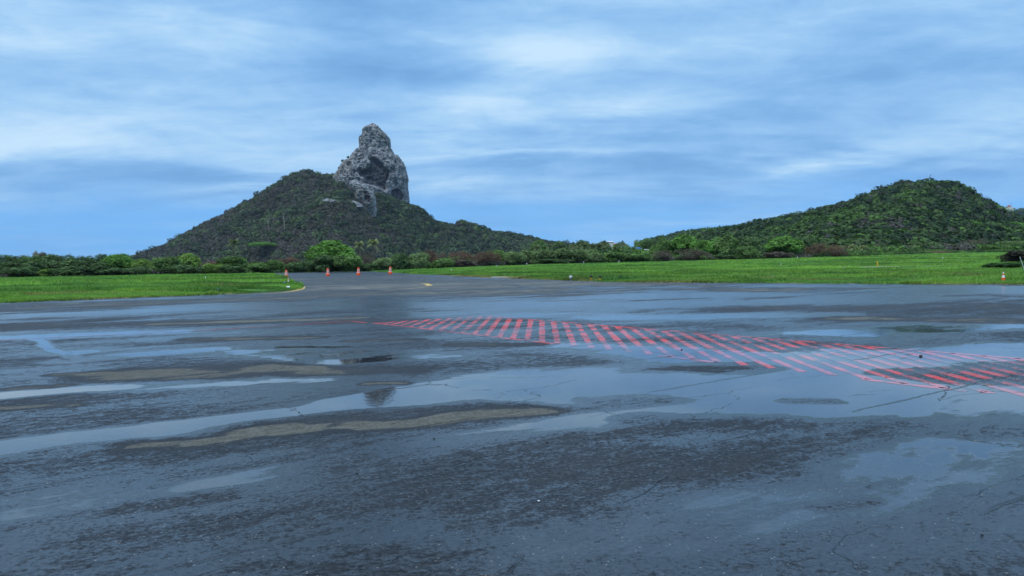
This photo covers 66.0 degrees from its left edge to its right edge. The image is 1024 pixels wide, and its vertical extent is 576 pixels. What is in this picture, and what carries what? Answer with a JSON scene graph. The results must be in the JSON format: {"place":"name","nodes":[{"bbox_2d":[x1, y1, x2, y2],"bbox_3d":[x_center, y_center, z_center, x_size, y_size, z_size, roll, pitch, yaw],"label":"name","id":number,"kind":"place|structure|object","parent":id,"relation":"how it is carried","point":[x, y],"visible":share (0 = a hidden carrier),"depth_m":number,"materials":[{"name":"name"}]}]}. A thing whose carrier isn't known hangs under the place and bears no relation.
{"place":"outdoors","nodes":[
{"label":"outdoors","id":0,"kind":"place"},
{"bbox_2d":[147,173,517,261],"bbox_3d":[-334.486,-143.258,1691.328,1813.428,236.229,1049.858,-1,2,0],"label":"hill","id":1,"kind":"structure","parent":0,"point":[363,213],"depth_m":1472.72,"materials":[{"name":"green plant"}]},
{"bbox_2d":[246,242,278,251],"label":"tree","id":2,"kind":"object","parent":1,"relation":"on","point":[262,244],"visible":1,"depth_m":1245.11,"materials":[{"name":"green plant"}]},
{"bbox_2d":[321,198,343,202],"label":"rock outcrop","id":3,"kind":"object","parent":1,"relation":"on","point":[327,200],"visible":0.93,"depth_m":1415.49,"materials":[{"name":"grey stone"}]},
{"bbox_2d":[128,169,574,265],"bbox_3d":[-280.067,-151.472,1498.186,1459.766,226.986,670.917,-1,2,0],"label":"forest","id":4,"kind":"object","parent":1,"relation":"on","point":[395,207],"visible":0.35,"depth_m":1517.57,"materials":[{"name":"green plant"}]},
{"bbox_2d":[352,201,363,207],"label":"rock outcrop","id":5,"kind":"object","parent":1,"relation":"on","point":[358,204],"visible":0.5,"depth_m":1445.86,"materials":[{"name":"grey stone"}]},
{"bbox_2d":[349,179,376,216],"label":"rock outcrop","id":6,"kind":"object","parent":1,"relation":"on","point":[365,195],"visible":0.96,"depth_m":1472.58,"materials":[{"name":"grey stone"}]},
{"bbox_2d":[333,123,409,203],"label":"rock peak","id":7,"kind":"object","parent":1,"relation":"on","point":[374,163],"visible":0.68,"depth_m":1749.06,"materials":[{"name":"grey stone"}]},
{"bbox_2d":[0,271,1023,575],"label":"apron","id":8,"kind":"object","parent":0,"point":[160,445],"visible":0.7,"depth_m":7.84,"materials":[{"name":"grey asphalt"}]},
{"bbox_2d":[12,321,365,339],"bbox_3d":[-10.545,1.217,19.688,14.496,0.001,1.121,-2,2,-34],"label":"painted line","id":9,"kind":"object","parent":8,"relation":"on","point":[196,330],"visible":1,"depth_m":21.21,"materials":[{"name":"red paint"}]},
{"bbox_2d":[0,282,426,309],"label":"painted line","id":10,"kind":"object","parent":8,"relation":"on","point":[226,300],"visible":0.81,"depth_m":40.52,"materials":[{"name":"yellow paint"}]},
{"bbox_2d":[375,316,1023,396],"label":"painted marking","id":11,"kind":"object","parent":8,"relation":"on","point":[585,336],"visible":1,"depth_m":14.45,"materials":[{"name":"red paint"}]},
{"bbox_2d":[0,0,1023,260],"label":"sky","id":12,"kind":"structure","parent":0,"point":[127,126],"materials":[{"name":"blue"}]},
{"bbox_2d":[91,252,1023,284],"bbox_3d":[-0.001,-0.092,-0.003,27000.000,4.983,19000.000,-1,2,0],"label":"ground","id":13,"kind":"structure","parent":0,"point":[671,260],"depth_m":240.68,"materials":[{"name":"green plant"}]},
{"bbox_2d":[0,254,28,262],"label":"shrub","id":14,"kind":"object","parent":13,"relation":"on","point":[9,258],"visible":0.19,"depth_m":185.33,"materials":[{"name":"green plant"}]},
{"bbox_2d":[0,266,39,276],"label":"shrub","id":15,"kind":"object","parent":13,"relation":"on","point":[23,271],"visible":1,"depth_m":171.47,"materials":[{"name":"green plant"}]},
{"bbox_2d":[0,260,53,276],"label":"shrub","id":16,"kind":"object","parent":13,"relation":"on","point":[40,265],"visible":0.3,"depth_m":176.38,"materials":[{"name":"green plant"}]},
{"bbox_2d":[16,255,43,269],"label":"tree","id":17,"kind":"object","parent":13,"relation":"on","point":[25,260],"visible":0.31,"depth_m":179.20,"materials":[{"name":"green plant"}]},
{"bbox_2d":[32,251,53,257],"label":"tree","id":18,"kind":"object","parent":13,"relation":"on","point":[41,254],"visible":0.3,"depth_m":190.99,"materials":[{"name":"green plant"}]},
{"bbox_2d":[37,269,53,276],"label":"shrub","id":19,"kind":"object","parent":13,"relation":"on","point":[42,274],"visible":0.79,"depth_m":173.41,"materials":[{"name":"green plant"}]},
{"bbox_2d":[18,254,76,269],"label":"shrub","id":20,"kind":"object","parent":13,"relation":"on","point":[52,257],"visible":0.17,"depth_m":186.43,"materials":[{"name":"green plant"}]},
{"bbox_2d":[25,260,109,275],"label":"shrub","id":21,"kind":"object","parent":13,"relation":"on","point":[82,263],"visible":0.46,"depth_m":179.25,"materials":[{"name":"green plant"}]},
{"bbox_2d":[43,266,94,275],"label":"shrub","id":22,"kind":"object","parent":13,"relation":"on","point":[77,271],"visible":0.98,"depth_m":174.56,"materials":[{"name":"green plant"}]},
{"bbox_2d":[63,254,106,267],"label":"shrub","id":23,"kind":"object","parent":13,"relation":"on","point":[98,257],"visible":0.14,"depth_m":191.32,"materials":[{"name":"green plant"}]},
{"bbox_2d":[90,268,132,275],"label":"shrub","id":24,"kind":"object","parent":13,"relation":"on","point":[113,271],"visible":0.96,"depth_m":177.31,"materials":[{"name":"green plant"}]},
{"bbox_2d":[99,253,133,267],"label":"tree","id":25,"kind":"object","parent":13,"relation":"on","point":[123,260],"visible":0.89,"depth_m":183.89,"materials":[{"name":"green plant"}]},
{"bbox_2d":[128,258,152,267],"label":"tree","id":26,"kind":"object","parent":13,"relation":"on","point":[141,262],"visible":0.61,"depth_m":185.27,"materials":[{"name":"green plant"}]},
{"bbox_2d":[130,266,151,274],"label":"shrub","id":27,"kind":"object","parent":13,"relation":"on","point":[140,270],"visible":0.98,"depth_m":179.15,"materials":[{"name":"green plant"}]},
{"bbox_2d":[0,272,303,302],"bbox_3d":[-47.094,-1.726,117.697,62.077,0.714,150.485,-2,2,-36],"label":"grass","id":28,"kind":"structure","parent":13,"relation":"on","point":[27,289],"depth_m":59.88,"materials":[{"name":"green plant"}]},
{"bbox_2d":[149,256,185,271],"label":"tree","id":29,"kind":"object","parent":13,"relation":"on","point":[161,263],"visible":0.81,"depth_m":183.88,"materials":[{"name":"green plant"}]},
{"bbox_2d":[159,264,204,273],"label":"shrub","id":30,"kind":"object","parent":13,"relation":"on","point":[182,269],"visible":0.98,"depth_m":181.44,"materials":[{"name":"green plant"}]},
{"bbox_2d":[177,253,201,267],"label":"tree","id":31,"kind":"object","parent":13,"relation":"on","point":[190,259],"visible":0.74,"depth_m":190.72,"materials":[{"name":"green plant"}]},
{"bbox_2d":[199,261,216,267],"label":"shrub","id":32,"kind":"object","parent":13,"relation":"on","point":[212,262],"visible":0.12,"depth_m":199.01,"materials":[{"name":"brown plant"}]},
{"bbox_2d":[203,263,221,273],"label":"shrub","id":33,"kind":"object","parent":13,"relation":"on","point":[211,268],"visible":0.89,"depth_m":184.81,"materials":[{"name":"green plant"}]},
{"bbox_2d":[215,255,248,266],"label":"tree","id":34,"kind":"object","parent":13,"relation":"on","point":[236,261],"visible":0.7,"depth_m":189.27,"materials":[{"name":"green plant"}]},
{"bbox_2d":[216,266,247,273],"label":"shrub","id":35,"kind":"object","parent":13,"relation":"on","point":[229,269],"visible":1,"depth_m":184.03,"materials":[{"name":"green plant"}]},
{"bbox_2d":[227,238,238,255],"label":"palm tree","id":36,"kind":"object","parent":13,"relation":"on","point":[233,241],"visible":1,"depth_m":299.11,"materials":[{"name":"green plant"}]},
{"bbox_2d":[245,261,269,271],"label":"shrub","id":37,"kind":"object","parent":13,"relation":"on","point":[261,266],"visible":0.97,"depth_m":189.32,"materials":[{"name":"green plant"}]},
{"bbox_2d":[265,259,284,272],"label":"shrub","id":38,"kind":"object","parent":13,"relation":"on","point":[274,264],"visible":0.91,"depth_m":192.74,"materials":[{"name":"green plant"}]},
{"bbox_2d":[279,256,300,272],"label":"shrub","id":39,"kind":"object","parent":13,"relation":"on","point":[291,259],"visible":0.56,"depth_m":197.57,"materials":[{"name":"brown plant"}]},
{"bbox_2d":[284,261,313,272],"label":"shrub","id":40,"kind":"object","parent":13,"relation":"on","point":[298,267],"visible":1,"depth_m":189.78,"materials":[{"name":"green plant"}]},
{"bbox_2d":[307,254,335,271],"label":"shrub","id":41,"kind":"object","parent":13,"relation":"on","point":[321,263],"visible":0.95,"depth_m":191.65,"materials":[{"name":"green plant"}]},
{"bbox_2d":[304,240,354,264],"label":"tree","id":42,"kind":"object","parent":13,"relation":"on","point":[332,248],"visible":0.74,"depth_m":201.82,"materials":[{"name":"green plant"}]},
{"bbox_2d":[331,254,362,271],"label":"shrub","id":43,"kind":"object","parent":13,"relation":"on","point":[346,264],"visible":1,"depth_m":193.18,"materials":[{"name":"green plant"}]},
{"bbox_2d":[353,240,363,256],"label":"palm tree","id":44,"kind":"object","parent":13,"relation":"on","point":[359,244],"visible":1,"depth_m":279.16,"materials":[{"name":"green plant"}]},
{"bbox_2d":[357,251,374,263],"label":"shrub","id":45,"kind":"object","parent":13,"relation":"on","point":[366,258],"visible":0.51,"depth_m":203.25,"materials":[{"name":"brown plant"}]},
{"bbox_2d":[356,263,376,270],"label":"shrub","id":46,"kind":"object","parent":13,"relation":"on","point":[367,267],"visible":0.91,"depth_m":196.20,"materials":[{"name":"green plant"}]},
{"bbox_2d":[366,238,378,258],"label":"palm tree","id":47,"kind":"object","parent":13,"relation":"on","point":[373,242],"visible":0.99,"depth_m":274.11,"materials":[{"name":"green plant"}]},
{"bbox_2d":[371,257,393,269],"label":"shrub","id":48,"kind":"object","parent":13,"relation":"on","point":[382,263],"visible":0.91,"depth_m":197.82,"materials":[{"name":"green plant"}]},
{"bbox_2d":[389,253,409,269],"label":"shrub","id":49,"kind":"object","parent":13,"relation":"on","point":[399,260],"visible":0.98,"depth_m":198.94,"materials":[{"name":"green plant"}]},
{"bbox_2d":[407,252,430,268],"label":"shrub","id":50,"kind":"object","parent":13,"relation":"on","point":[417,261],"visible":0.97,"depth_m":201.31,"materials":[{"name":"green plant"}]},
{"bbox_2d":[423,248,446,263],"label":"shrub","id":51,"kind":"object","parent":13,"relation":"on","point":[434,256],"visible":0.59,"depth_m":207.91,"materials":[{"name":"brown plant"}]},
{"bbox_2d":[433,258,455,267],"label":"shrub","id":52,"kind":"object","parent":13,"relation":"on","point":[444,262],"visible":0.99,"depth_m":200.93,"materials":[{"name":"green plant"}]},
{"bbox_2d":[448,251,470,260],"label":"shrub","id":53,"kind":"object","parent":13,"relation":"on","point":[461,256],"visible":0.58,"depth_m":206.84,"materials":[{"name":"brown plant"}]},
{"bbox_2d":[453,259,475,266],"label":"shrub","id":54,"kind":"object","parent":13,"relation":"on","point":[462,263],"visible":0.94,"depth_m":201.07,"materials":[{"name":"brown plant"}]},
{"bbox_2d":[469,250,502,264],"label":"shrub","id":55,"kind":"object","parent":13,"relation":"on","point":[486,257],"visible":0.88,"depth_m":208.17,"materials":[{"name":"brown plant"}]},
{"bbox_2d":[485,249,507,261],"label":"tree","id":56,"kind":"object","parent":13,"relation":"on","point":[499,252],"visible":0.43,"depth_m":214.82,"materials":[{"name":"green plant"}]},
{"bbox_2d":[0,242,1023,276],"bbox_3d":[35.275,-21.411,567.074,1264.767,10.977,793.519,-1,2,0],"label":"woodland","id":57,"kind":"object","parent":13,"relation":"on","point":[872,249],"visible":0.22,"depth_m":255.47,"materials":[{"name":"green plant"}]},
{"bbox_2d":[502,251,526,264],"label":"shrub","id":58,"kind":"object","parent":13,"relation":"on","point":[513,257],"visible":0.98,"depth_m":210.66,"materials":[{"name":"green plant"}]},
{"bbox_2d":[529,239,547,251],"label":"tree","id":59,"kind":"object","parent":13,"relation":"on","point":[541,244],"visible":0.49,"depth_m":517.10,"materials":[{"name":"green plant"}]},
{"bbox_2d":[521,248,572,263],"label":"shrub","id":60,"kind":"object","parent":13,"relation":"on","point":[542,254],"visible":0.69,"depth_m":214.53,"materials":[{"name":"green plant"}]},
{"bbox_2d":[531,259,567,263],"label":"shrub","id":61,"kind":"object","parent":13,"relation":"on","point":[547,261],"visible":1,"depth_m":207.75,"materials":[{"name":"green plant"}]},
{"bbox_2d":[547,241,570,250],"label":"tree","id":62,"kind":"object","parent":13,"relation":"on","point":[557,245],"visible":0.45,"depth_m":476.02,"materials":[{"name":"green plant"}]},
{"bbox_2d":[568,242,578,250],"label":"palm tree","id":63,"kind":"object","parent":13,"relation":"on","point":[573,246],"visible":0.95,"depth_m":344.01,"materials":[{"name":"green plant"}]},
{"bbox_2d":[556,248,598,262],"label":"shrub","id":64,"kind":"object","parent":13,"relation":"on","point":[576,254],"visible":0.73,"depth_m":216.09,"materials":[{"name":"green plant"}]},
{"bbox_2d":[571,240,593,250],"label":"tree","id":65,"kind":"object","parent":13,"relation":"on","point":[577,243],"visible":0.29,"depth_m":456.46,"materials":[{"name":"green plant"}]},
{"bbox_2d":[579,242,588,250],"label":"tree","id":66,"kind":"object","parent":13,"relation":"on","point":[584,244],"visible":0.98,"depth_m":343.98,"materials":[{"name":"green plant"}]},
{"bbox_2d":[583,252,605,262],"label":"shrub","id":67,"kind":"object","parent":13,"relation":"on","point":[593,257],"visible":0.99,"depth_m":215.14,"materials":[{"name":"green plant"}]},
{"bbox_2d":[594,240,612,250],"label":"tree","id":68,"kind":"object","parent":13,"relation":"on","point":[609,247],"visible":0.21,"depth_m":467.15,"materials":[{"name":"green plant"}]},
{"bbox_2d":[600,240,610,249],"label":"palm tree","id":69,"kind":"object","parent":13,"relation":"on","point":[605,244],"visible":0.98,"depth_m":344.15,"materials":[{"name":"green plant"}]},
{"bbox_2d":[603,251,625,262],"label":"shrub","id":70,"kind":"object","parent":13,"relation":"on","point":[616,256],"visible":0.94,"depth_m":218.43,"materials":[{"name":"green plant"}]},
{"bbox_2d":[612,242,630,250],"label":"tree","id":71,"kind":"object","parent":13,"relation":"on","point":[615,247],"visible":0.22,"depth_m":447.95,"materials":[{"name":"green plant"}]},
{"bbox_2d":[618,240,627,249],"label":"palm tree","id":72,"kind":"object","parent":13,"relation":"on","point":[622,243],"visible":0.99,"depth_m":344.06,"materials":[{"name":"green plant"}]},
{"bbox_2d":[623,252,651,261],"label":"shrub","id":73,"kind":"object","parent":13,"relation":"on","point":[637,257],"visible":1,"depth_m":220.23,"materials":[{"name":"green plant"}]},
{"bbox_2d":[633,238,653,249],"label":"tree","id":74,"kind":"object","parent":13,"relation":"on","point":[644,243],"visible":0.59,"depth_m":515.03,"materials":[{"name":"green plant"}]},
{"bbox_2d":[650,234,664,247],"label":"tree","id":75,"kind":"object","parent":13,"relation":"on","point":[655,240],"visible":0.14,"depth_m":556.71,"materials":[{"name":"green plant"}]},
{"bbox_2d":[650,249,673,260],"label":"shrub","id":76,"kind":"object","parent":13,"relation":"on","point":[664,254],"visible":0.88,"depth_m":224.09,"materials":[{"name":"brown plant"}]},
{"bbox_2d":[652,236,672,255],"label":"tree","id":77,"kind":"object","parent":13,"relation":"on","point":[662,243],"visible":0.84,"depth_m":247.55,"materials":[{"name":"green plant"}]},
{"bbox_2d":[667,233,696,254],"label":"tree","id":78,"kind":"object","parent":13,"relation":"on","point":[681,241],"visible":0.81,"depth_m":246.03,"materials":[{"name":"green plant"}]},
{"bbox_2d":[674,248,710,260],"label":"shrub","id":79,"kind":"object","parent":13,"relation":"on","point":[692,253],"visible":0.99,"depth_m":227.24,"materials":[{"name":"brown plant"}]},
{"bbox_2d":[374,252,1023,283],"bbox_3d":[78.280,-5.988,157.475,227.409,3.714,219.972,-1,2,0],"label":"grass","id":80,"kind":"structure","parent":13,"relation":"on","point":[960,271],"depth_m":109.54,"materials":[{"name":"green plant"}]},
{"bbox_2d":[689,239,715,254],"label":"tree","id":81,"kind":"object","parent":13,"relation":"on","point":[704,245],"visible":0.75,"depth_m":238.01,"materials":[{"name":"green plant"}]},
{"bbox_2d":[710,233,739,254],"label":"tree","id":82,"kind":"object","parent":13,"relation":"on","point":[727,244],"visible":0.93,"depth_m":237.34,"materials":[{"name":"green plant"}]},
{"bbox_2d":[715,254,737,259],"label":"shrub","id":83,"kind":"object","parent":13,"relation":"on","point":[727,257],"visible":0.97,"depth_m":227.57,"materials":[{"name":"green plant"}]},
{"bbox_2d":[735,245,759,258],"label":"shrub","id":84,"kind":"object","parent":13,"relation":"on","point":[744,253],"visible":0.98,"depth_m":231.49,"materials":[{"name":"green plant"}]},
{"bbox_2d":[737,234,760,252],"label":"tree","id":85,"kind":"object","parent":13,"relation":"on","point":[749,241],"visible":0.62,"depth_m":244.93,"materials":[{"name":"green plant"}]},
{"bbox_2d":[760,251,792,257],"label":"shrub","id":86,"kind":"object","parent":13,"relation":"on","point":[774,254],"visible":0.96,"depth_m":232.09,"materials":[{"name":"brown plant"}]},
{"bbox_2d":[760,236,804,252],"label":"tree","id":87,"kind":"object","parent":13,"relation":"on","point":[784,244],"visible":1,"depth_m":242.31,"materials":[{"name":"green plant"}]},
{"bbox_2d":[791,235,814,252],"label":"tree","id":88,"kind":"object","parent":13,"relation":"on","point":[807,241],"visible":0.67,"depth_m":250.28,"materials":[{"name":"green plant"}]},
{"bbox_2d":[803,241,829,255],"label":"shrub","id":89,"kind":"object","parent":13,"relation":"on","point":[818,248],"visible":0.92,"depth_m":242.54,"materials":[{"name":"brown plant"}]},
{"bbox_2d":[823,245,849,256],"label":"shrub","id":90,"kind":"object","parent":13,"relation":"on","point":[835,253],"visible":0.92,"depth_m":243.43,"materials":[{"name":"brown plant"}]},
{"bbox_2d":[847,244,857,252],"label":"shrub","id":91,"kind":"object","parent":13,"relation":"on","point":[852,246],"visible":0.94,"depth_m":261.33,"materials":[{"name":"green plant"}]},
{"bbox_2d":[900,249,926,252],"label":"shrub","id":92,"kind":"object","parent":13,"relation":"on","point":[912,250],"visible":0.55,"depth_m":290.31,"materials":[{"name":"green plant"}]},
{"bbox_2d":[926,250,949,252],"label":"grass mound","id":93,"kind":"object","parent":13,"relation":"on","point":[938,251],"depth_m":252.32,"materials":[{"name":"green plant"}]},
{"bbox_2d":[960,238,988,244],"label":"shrub","id":94,"kind":"object","parent":13,"relation":"on","point":[979,242],"visible":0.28,"depth_m":346.71,"materials":[{"name":"green plant"}]},
{"bbox_2d":[978,245,1002,249],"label":"shrub","id":95,"kind":"object","parent":13,"relation":"on","point":[984,247],"visible":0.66,"depth_m":299.27,"materials":[{"name":"green plant"}]},
{"bbox_2d":[981,262,1023,267],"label":"shrub","id":96,"kind":"object","parent":13,"relation":"on","point":[1013,265],"visible":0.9,"depth_m":110.02,"materials":[{"name":"green plant"}]},
{"bbox_2d":[993,240,1023,244],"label":"shrub","id":97,"kind":"object","parent":13,"relation":"on","point":[1015,241],"visible":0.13,"depth_m":323.69,"materials":[{"name":"green plant"}]},
{"bbox_2d":[995,250,1023,262],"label":"shrub","id":98,"kind":"object","parent":13,"relation":"on","point":[1014,255],"visible":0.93,"depth_m":149.05,"materials":[{"name":"green plant"}]},
{"bbox_3d":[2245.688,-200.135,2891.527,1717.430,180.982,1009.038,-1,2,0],"label":"hill","id":99,"kind":"structure","parent":0,"visible":0},
{"bbox_2d":[1005,202,1013,211],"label":"station building","id":100,"kind":"structure","parent":99,"relation":"on","point":[1011,208],"depth_m":2876.21,"materials":[{"name":"paint"}]},
{"bbox_2d":[1008,208,1023,216],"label":"forest","id":101,"kind":"object","parent":99,"relation":"on","point":[1021,210],"visible":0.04,"depth_m":2867.98,"materials":[{"name":"green plant"}]},
{"bbox_3d":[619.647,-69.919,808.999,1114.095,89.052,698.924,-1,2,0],"label":"hill","id":102,"kind":"structure","parent":0,"visible":0},
{"bbox_2d":[666,177,1023,246],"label":"forest","id":103,"kind":"object","parent":102,"relation":"on","point":[911,212],"visible":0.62,"depth_m":677.76,"materials":[{"name":"green plant"}]},
{"bbox_2d":[1006,222,1023,228],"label":"tree","id":104,"kind":"object","parent":102,"relation":"on","point":[1017,223],"visible":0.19,"depth_m":731.40,"materials":[{"name":"green plant"}]},
{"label":"hill","id":105,"kind":"structure","parent":0,"visible":0},
{"bbox_2d":[636,226,723,245],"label":"forest","id":106,"kind":"object","parent":105,"relation":"on","point":[688,231],"visible":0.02,"depth_m":1478.53,"materials":[{"name":"green plant"}]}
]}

